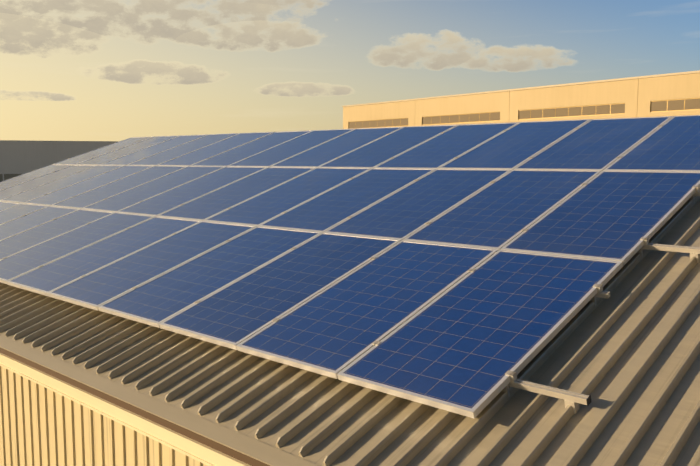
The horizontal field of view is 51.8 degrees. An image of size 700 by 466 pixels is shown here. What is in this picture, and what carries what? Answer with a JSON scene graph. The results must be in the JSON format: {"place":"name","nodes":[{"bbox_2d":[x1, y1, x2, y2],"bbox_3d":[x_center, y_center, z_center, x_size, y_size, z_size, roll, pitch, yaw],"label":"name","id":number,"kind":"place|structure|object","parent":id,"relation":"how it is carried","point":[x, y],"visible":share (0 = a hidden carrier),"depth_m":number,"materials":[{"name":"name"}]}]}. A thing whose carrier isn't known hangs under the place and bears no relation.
{"place":"outdoors","nodes":[
{"label":"outdoors","id":0,"kind":"place"},
{"bbox_2d":[0,140,118,181],"bbox_3d":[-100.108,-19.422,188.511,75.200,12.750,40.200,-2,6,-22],"label":"warehouse","id":1,"kind":"structure","parent":0,"point":[19,157],"depth_m":176.34,"materials":[{"name":"grey metal"}]},
{"bbox_2d":[0,0,699,140],"label":"sky","id":2,"kind":"structure","parent":0,"point":[71,70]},
{"bbox_2d":[342,70,699,128],"bbox_3d":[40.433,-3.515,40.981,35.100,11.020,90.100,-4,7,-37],"label":"building","id":3,"kind":"structure","parent":0,"point":[672,94],"depth_m":47.65,"materials":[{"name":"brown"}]},
{"label":"ground","id":4,"kind":"structure","parent":0,"visible":0},
{"bbox_2d":[0,366,206,465],"bbox_3d":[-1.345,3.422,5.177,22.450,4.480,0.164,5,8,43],"label":"front wall","id":5,"kind":"structure","parent":4,"relation":"on","point":[40,425],"depth_m":5.82,"materials":[{"name":"metal"}]},
{"bbox_2d":[0,353,250,465],"bbox_3d":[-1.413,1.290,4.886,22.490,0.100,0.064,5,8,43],"label":"fascia trim","id":6,"kind":"structure","parent":5,"relation":"attached to","point":[190,447],"depth_m":4.97,"materials":[{"name":"paint"}]},
{"bbox_2d":[0,348,269,465],"bbox_3d":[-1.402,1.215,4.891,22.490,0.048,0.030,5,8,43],"label":"eave seal trim","id":7,"kind":"structure","parent":6,"relation":"on","point":[244,458],"depth_m":4.84,"materials":[{"name":"brown"}]},
{"bbox_2d":[0,335,318,465],"bbox_3d":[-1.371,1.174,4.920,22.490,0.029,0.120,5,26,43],"label":"eave flashing trim","id":8,"kind":"structure","parent":5,"relation":"attached to","point":[267,454],"depth_m":4.76,"materials":[{"name":"paint"}]},
{"bbox_3d":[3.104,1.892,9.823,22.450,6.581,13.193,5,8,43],"label":"gable walls","id":9,"kind":"object","parent":4,"relation":"on","visible":0},
{"bbox_2d":[0,196,699,465],"bbox_3d":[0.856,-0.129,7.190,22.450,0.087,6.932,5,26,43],"label":"roof","id":10,"kind":"structure","parent":9,"relation":"on","point":[625,355],"depth_m":4.32,"materials":[{"name":"paint"}]},
{"bbox_2d":[0,115,699,417],"bbox_3d":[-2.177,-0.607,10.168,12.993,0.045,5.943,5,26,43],"label":"solar array","id":11,"kind":"object","parent":10,"relation":"on","point":[433,315],"visible":1,"depth_m":6.88,"materials":[{"name":"glass"}]},
{"bbox_2d":[2,125,699,413],"bbox_3d":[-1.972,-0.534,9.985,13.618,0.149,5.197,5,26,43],"label":"mounting rails","id":12,"kind":"object","parent":10,"relation":"on","point":[573,399],"visible":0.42,"depth_m":4.80,"materials":[{"name":"metal"}]},
{"bbox_2d":[280,115,685,131],"bbox_3d":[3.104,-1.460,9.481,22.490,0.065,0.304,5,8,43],"label":"ridge cap trim","id":13,"kind":"structure","parent":10,"relation":"on","point":[434,125],"depth_m":10.83,"materials":[{"name":"paint"}]}
]}

